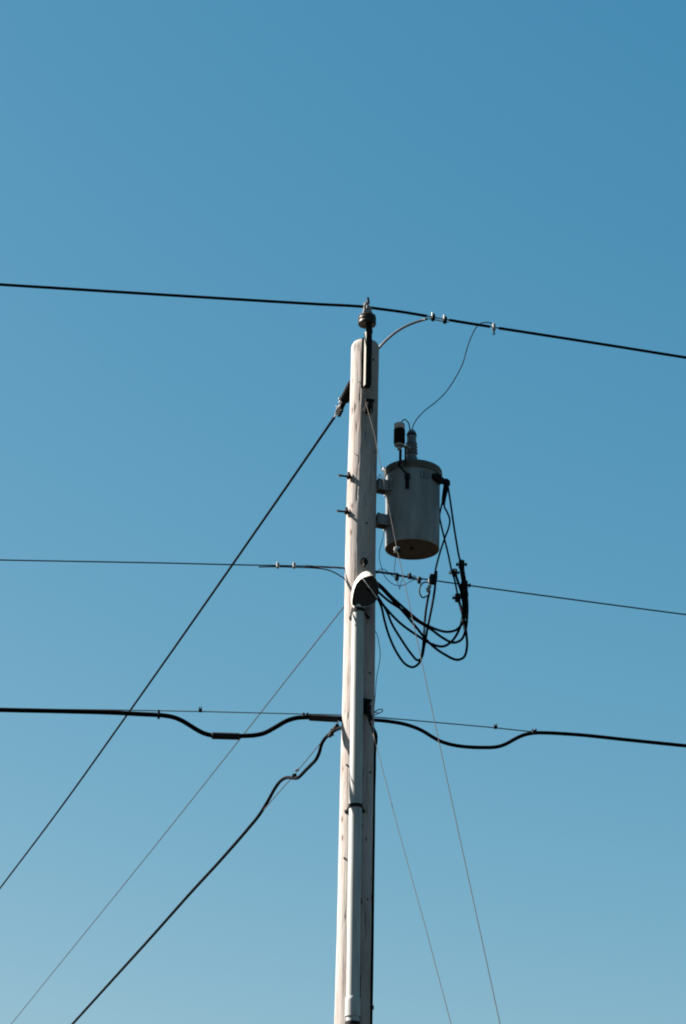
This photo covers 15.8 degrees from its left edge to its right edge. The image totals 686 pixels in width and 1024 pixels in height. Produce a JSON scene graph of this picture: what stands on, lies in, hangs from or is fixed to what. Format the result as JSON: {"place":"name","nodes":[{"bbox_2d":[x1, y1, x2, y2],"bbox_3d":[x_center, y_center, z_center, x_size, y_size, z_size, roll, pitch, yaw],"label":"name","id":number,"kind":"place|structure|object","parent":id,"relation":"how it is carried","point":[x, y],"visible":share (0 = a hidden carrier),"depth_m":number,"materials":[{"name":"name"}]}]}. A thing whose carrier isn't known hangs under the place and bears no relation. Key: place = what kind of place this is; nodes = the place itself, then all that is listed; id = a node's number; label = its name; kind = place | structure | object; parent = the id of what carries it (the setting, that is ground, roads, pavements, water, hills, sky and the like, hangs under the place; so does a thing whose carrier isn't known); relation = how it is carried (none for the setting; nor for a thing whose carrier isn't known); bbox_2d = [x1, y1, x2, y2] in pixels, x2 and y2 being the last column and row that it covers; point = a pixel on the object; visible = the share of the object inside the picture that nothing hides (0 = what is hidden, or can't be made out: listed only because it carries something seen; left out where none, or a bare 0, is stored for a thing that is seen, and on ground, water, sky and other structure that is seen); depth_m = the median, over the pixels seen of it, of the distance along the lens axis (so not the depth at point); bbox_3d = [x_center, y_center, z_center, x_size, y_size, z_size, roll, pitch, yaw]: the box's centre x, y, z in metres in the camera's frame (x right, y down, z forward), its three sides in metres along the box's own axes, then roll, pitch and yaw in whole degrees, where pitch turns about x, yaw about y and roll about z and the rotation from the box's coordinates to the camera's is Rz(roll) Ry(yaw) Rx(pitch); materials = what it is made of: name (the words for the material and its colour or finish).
{"place":"outdoors","nodes":[
{"label":"outdoors","id":0,"kind":"place"},
{"bbox_2d":[0,0,685,1023],"label":"sky","id":1,"kind":"structure","parent":0,"point":[513,164],"materials":[{"name":"blue"}]},
{"label":"ground","id":2,"kind":"structure","parent":0,"visible":0},
{"bbox_2d":[334,339,378,1023],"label":"utility pole","id":3,"kind":"object","parent":2,"relation":"on","point":[359,511],"visible":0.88,"depth_m":19.97,"materials":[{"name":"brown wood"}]},
{"bbox_2d":[0,708,341,739],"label":"telephone cable","id":4,"kind":"object","parent":3,"relation":"attached to","point":[238,736],"visible":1,"depth_m":19.64,"materials":[{"name":"rubber"}]},
{"bbox_2d":[0,559,344,578],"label":"neutral wire","id":5,"kind":"object","parent":3,"relation":"attached to","point":[293,565],"visible":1,"depth_m":20.20,"materials":[{"name":"metal"}]},
{"bbox_2d":[11,606,343,1023],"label":"branch neutral wire","id":6,"kind":"object","parent":3,"relation":"attached to","point":[191,800],"visible":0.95,"depth_m":25.27,"materials":[{"name":"metal"}]},
{"bbox_2d":[71,721,341,1023],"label":"service drop cable","id":7,"kind":"object","parent":3,"relation":"attached to","point":[334,729],"visible":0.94,"depth_m":23.26,"materials":[{"name":"rubber"}]},
{"bbox_2d":[87,706,341,714],"bbox_3d":[-18.728,0.383,18.055,37.760,0.885,0.034,4,-24,-5],"label":"messenger strand","id":8,"kind":"object","parent":3,"relation":"attached to","point":[199,709],"visible":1,"depth_m":19.72,"materials":[{"name":"metal"}]},
{"bbox_2d":[335,381,349,416],"bbox_3d":[0.040,-1.017,21.569,0.092,0.170,0.594,8,-25,-15],"label":"strain insulator","id":9,"kind":"object","parent":3,"relation":"attached to","point":[344,398],"visible":0.88,"depth_m":21.61,"materials":[{"name":"ceramic"}]},
{"bbox_2d":[0,414,336,888],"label":"branch power line","id":10,"kind":"object","parent":9,"relation":"attached to","point":[231,566],"visible":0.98,"depth_m":26.57,"materials":[{"name":"metal"}]},
{"bbox_2d":[344,571,378,1023],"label":"conduit riser","id":11,"kind":"object","parent":3,"relation":"attached to","point":[362,597],"visible":1,"depth_m":19.36,"materials":[{"name":"plastic"}]},
{"bbox_2d":[366,588,430,667],"bbox_3d":[0.471,0.898,20.056,0.664,0.756,0.082,18,-29,-33],"label":"service cable","id":12,"kind":"object","parent":11,"relation":"attached to","point":[391,641],"visible":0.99,"depth_m":19.99,"materials":[{"name":"rubber"}]},
{"bbox_2d":[378,584,435,660],"bbox_3d":[0.499,0.818,20.097,0.690,0.816,0.082,17,-28,-31],"label":"service cable","id":13,"kind":"object","parent":11,"relation":"attached to","point":[398,634],"visible":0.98,"depth_m":20.02,"materials":[{"name":"black rubber"}]},
{"bbox_2d":[364,582,467,660],"bbox_3d":[0.601,0.883,20.013,0.910,0.606,0.148,13,-26,-24],"label":"service cable","id":14,"kind":"object","parent":11,"relation":"attached to","point":[418,629],"visible":1,"depth_m":19.99,"materials":[{"name":"rubber"}]},
{"bbox_2d":[366,568,466,632],"bbox_3d":[0.608,0.640,20.133,0.897,0.686,0.136,12,-26,-24],"label":"service cable","id":15,"kind":"object","parent":11,"relation":"attached to","point":[427,625],"visible":1,"depth_m":20.05,"materials":[{"name":"black rubber"}]},
{"bbox_2d":[459,567,468,595],"bbox_3d":[1.002,0.579,20.428,0.077,0.263,0.049,1,-24,0],"label":"taped sleeve","id":16,"kind":"object","parent":15,"relation":"attached to","point":[463,569],"visible":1,"depth_m":20.44,"materials":[{"name":"black rubber"}]},
{"bbox_2d":[458,580,470,588],"bbox_3d":[1.005,0.608,20.417,0.107,0.088,0.082,1,-24,0],"label":"cable connector","id":17,"kind":"object","parent":16,"relation":"attached to","point":[467,585],"visible":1,"depth_m":20.41,"materials":[{"name":"metal"}]},
{"bbox_2d":[379,591,468,643],"bbox_3d":[0.621,0.769,20.105,0.912,0.579,0.115,12,-26,-22],"label":"service cable","id":18,"kind":"object","parent":11,"relation":"attached to","point":[430,629],"visible":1,"depth_m":20.05,"materials":[{"name":"black rubber"}]},
{"bbox_2d":[384,586,464,647],"bbox_3d":[0.601,0.802,20.111,0.871,0.605,0.088,10,-26,-20],"label":"service cable","id":19,"kind":"object","parent":11,"relation":"attached to","point":[419,636],"visible":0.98,"depth_m":20.04,"materials":[{"name":"rubber"}]},
{"bbox_2d":[358,297,375,387],"bbox_3d":[0.203,-1.458,21.039,0.155,0.844,0.155,1,-24,0],"label":"pole top insulator","id":20,"kind":"object","parent":3,"relation":"attached to","point":[367,319],"visible":1,"depth_m":21.04,"materials":[{"name":"metal"}]},
{"bbox_2d":[0,283,685,358],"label":"power line","id":21,"kind":"object","parent":20,"relation":"attached to","point":[444,318],"visible":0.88,"depth_m":21.32,"materials":[{"name":"metal"}]},
{"bbox_2d":[379,318,448,348],"bbox_3d":[0.493,-1.401,21.374,0.841,0.577,0.090,-3,-24,10],"label":"jumper wire","id":22,"kind":"object","parent":21,"relation":"attached to","point":[397,331],"visible":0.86,"depth_m":21.42,"materials":[{"name":"metal"}]},
{"bbox_2d":[492,323,495,334],"bbox_3d":[1.315,-1.593,21.495,0.028,0.119,0.032,5,-24,-8],"label":"hot line clamp","id":23,"kind":"object","parent":21,"relation":"hanging from","point":[493,326],"visible":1,"depth_m":21.49,"materials":[{"name":"metal"}]},
{"bbox_2d":[412,322,492,428],"bbox_3d":[0.946,-1.177,21.250,0.724,1.132,0.034,6,-24,-9],"label":"tap lead","id":24,"kind":"object","parent":23,"relation":"attached to","point":[455,377],"visible":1,"depth_m":21.25,"materials":[{"name":"black metal"}]},
{"bbox_2d":[363,698,372,720],"bbox_3d":[0.205,1.579,19.727,0.068,0.188,0.117,18,-29,-34],"label":"cable suspension hardware","id":25,"kind":"object","parent":3,"relation":"attached to","point":[366,703],"visible":1,"depth_m":19.73,"materials":[{"name":"metal"}]},
{"bbox_2d":[364,398,374,413],"bbox_3d":[0.223,-0.895,20.823,0.087,0.140,0.084,1,-24,0],"label":"guy hook","id":26,"kind":"object","parent":3,"relation":"attached to","point":[370,406],"visible":1,"depth_m":20.82,"materials":[{"name":"metal"}]},
{"bbox_2d":[370,727,377,1023],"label":"riser cable","id":27,"kind":"object","parent":3,"relation":"attached to","point":[372,920],"visible":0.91,"depth_m":19.28,"materials":[{"name":"metal"}]},
{"bbox_2d":[375,631,380,696],"bbox_3d":[0.264,1.357,20.010,0.085,0.887,0.024,8,-25,-16],"label":"ground wire","id":28,"kind":"object","parent":3,"relation":"attached to","point":[378,666],"visible":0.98,"depth_m":20.06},
{"bbox_2d":[366,709,450,1022],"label":"guy wire","id":29,"kind":"object","parent":3,"relation":"attached to","point":[368,717],"visible":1,"depth_m":18.15,"materials":[{"name":"metal"}]},
{"bbox_2d":[376,419,449,559],"bbox_3d":[0.552,-0.196,20.806,0.588,1.103,0.525,11,-26,-21],"label":"transformer","id":30,"kind":"object","parent":3,"relation":"attached to","point":[412,482],"visible":0.99,"depth_m":20.62,"materials":[{"name":"grey paint"}]},
{"bbox_2d":[379,533,412,585],"bbox_3d":[0.467,0.375,20.509,0.338,0.540,0.077,1,-24,0],"label":"bonding wire","id":31,"kind":"object","parent":30,"relation":"hanging from","point":[382,569],"visible":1,"depth_m":20.42,"materials":[{"name":"metal"}]},
{"bbox_2d":[434,482,450,571],"bbox_3d":[0.830,0.145,20.611,0.135,0.820,0.069,-18,-30,36],"label":"secondary lead","id":32,"kind":"object","parent":30,"relation":"attached to","point":[447,528],"visible":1,"depth_m":20.60,"materials":[{"name":"black rubber"}]},
{"bbox_2d":[441,485,446,504],"bbox_3d":[0.851,-0.143,20.698,0.058,0.177,0.038,-5,-25,15],"label":"taped cable end","id":33,"kind":"object","parent":30,"relation":"hanging from","point":[443,493],"visible":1,"depth_m":20.69,"materials":[{"name":"black rubber"}]},
{"bbox_2d":[440,505,461,615],"bbox_3d":[0.895,0.332,20.543,0.226,1.199,0.062,-9,-26,22],"label":"secondary lead","id":34,"kind":"object","parent":30,"relation":"attached to","point":[448,553],"visible":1,"depth_m":20.56,"materials":[{"name":"black rubber"}]},
{"bbox_2d":[449,568,459,575],"bbox_3d":[0.919,0.499,20.463,0.075,0.068,0.095,-16,-29,33],"label":"cable connector","id":35,"kind":"object","parent":34,"relation":"attached to","point":[454,570],"visible":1,"depth_m":20.45,"materials":[{"name":"metal"}]},
{"bbox_2d":[455,575,461,600],"bbox_3d":[0.969,0.708,20.355,0.098,0.420,0.047,-18,-30,37],"label":"service cable","id":36,"kind":"object","parent":35,"relation":"attached to","point":[458,582],"visible":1,"depth_m":20.41,"materials":[{"name":"black rubber"}]},
{"bbox_2d":[452,593,461,602],"bbox_3d":[0.947,0.708,20.350,0.091,0.075,0.070,1,-24,0],"label":"cable connector","id":37,"kind":"object","parent":36,"relation":"attached to","point":[457,597],"visible":1,"depth_m":20.34,"materials":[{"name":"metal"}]},
{"bbox_2d":[448,485,460,559],"bbox_3d":[0.932,0.097,20.624,0.144,0.749,0.023,10,-25,-18],"label":"secondary lead","id":38,"kind":"object","parent":30,"relation":"attached to","point":[456,542],"visible":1,"depth_m":20.62,"materials":[{"name":"black rubber"}]},
{"bbox_2d":[456,559,466,567],"bbox_3d":[0.985,0.436,20.494,0.095,0.078,0.072,1,-24,0],"label":"cable connector","id":39,"kind":"object","parent":38,"relation":"attached to","point":[462,563],"visible":1,"depth_m":20.48,"materials":[{"name":"metal"}]},
{"bbox_2d":[362,402,499,1023],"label":"guy wire","id":40,"kind":"object","parent":3,"relation":"attached to","point":[397,549],"visible":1,"depth_m":17.52,"materials":[{"name":"metal"}]},
{"bbox_2d":[374,716,530,731],"bbox_3d":[1.486,1.770,19.961,2.634,0.099,0.034,4,-24,-5],"label":"messenger strand","id":41,"kind":"object","parent":3,"relation":"attached to","point":[495,727],"visible":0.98,"depth_m":19.91,"materials":[{"name":"metal"}]},
{"bbox_2d":[374,718,685,748],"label":"telephone cable","id":42,"kind":"object","parent":3,"relation":"attached to","point":[504,744],"visible":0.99,"depth_m":19.94,"materials":[{"name":"rubber"}]},
{"bbox_2d":[376,570,685,614],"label":"neutral wire","id":43,"kind":"object","parent":3,"relation":"attached to","point":[408,576],"visible":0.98,"depth_m":20.51,"materials":[{"name":"metal"}]},
{"bbox_2d":[426,571,437,591],"bbox_3d":[0.733,0.578,20.402,0.099,0.191,0.051,8,-25,-14],"label":"box connector","id":44,"kind":"object","parent":43,"relation":"attached to","point":[432,579],"visible":1,"depth_m":20.39,"materials":[{"name":"metal"}]},
{"bbox_2d":[419,581,428,597],"bbox_3d":[0.671,0.643,20.387,0.092,0.152,0.013,1,-24,0],"label":"wire ring","id":45,"kind":"object","parent":44,"relation":"attached to","point":[420,587],"visible":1,"depth_m":20.38,"materials":[{"name":"metal"}]}
]}

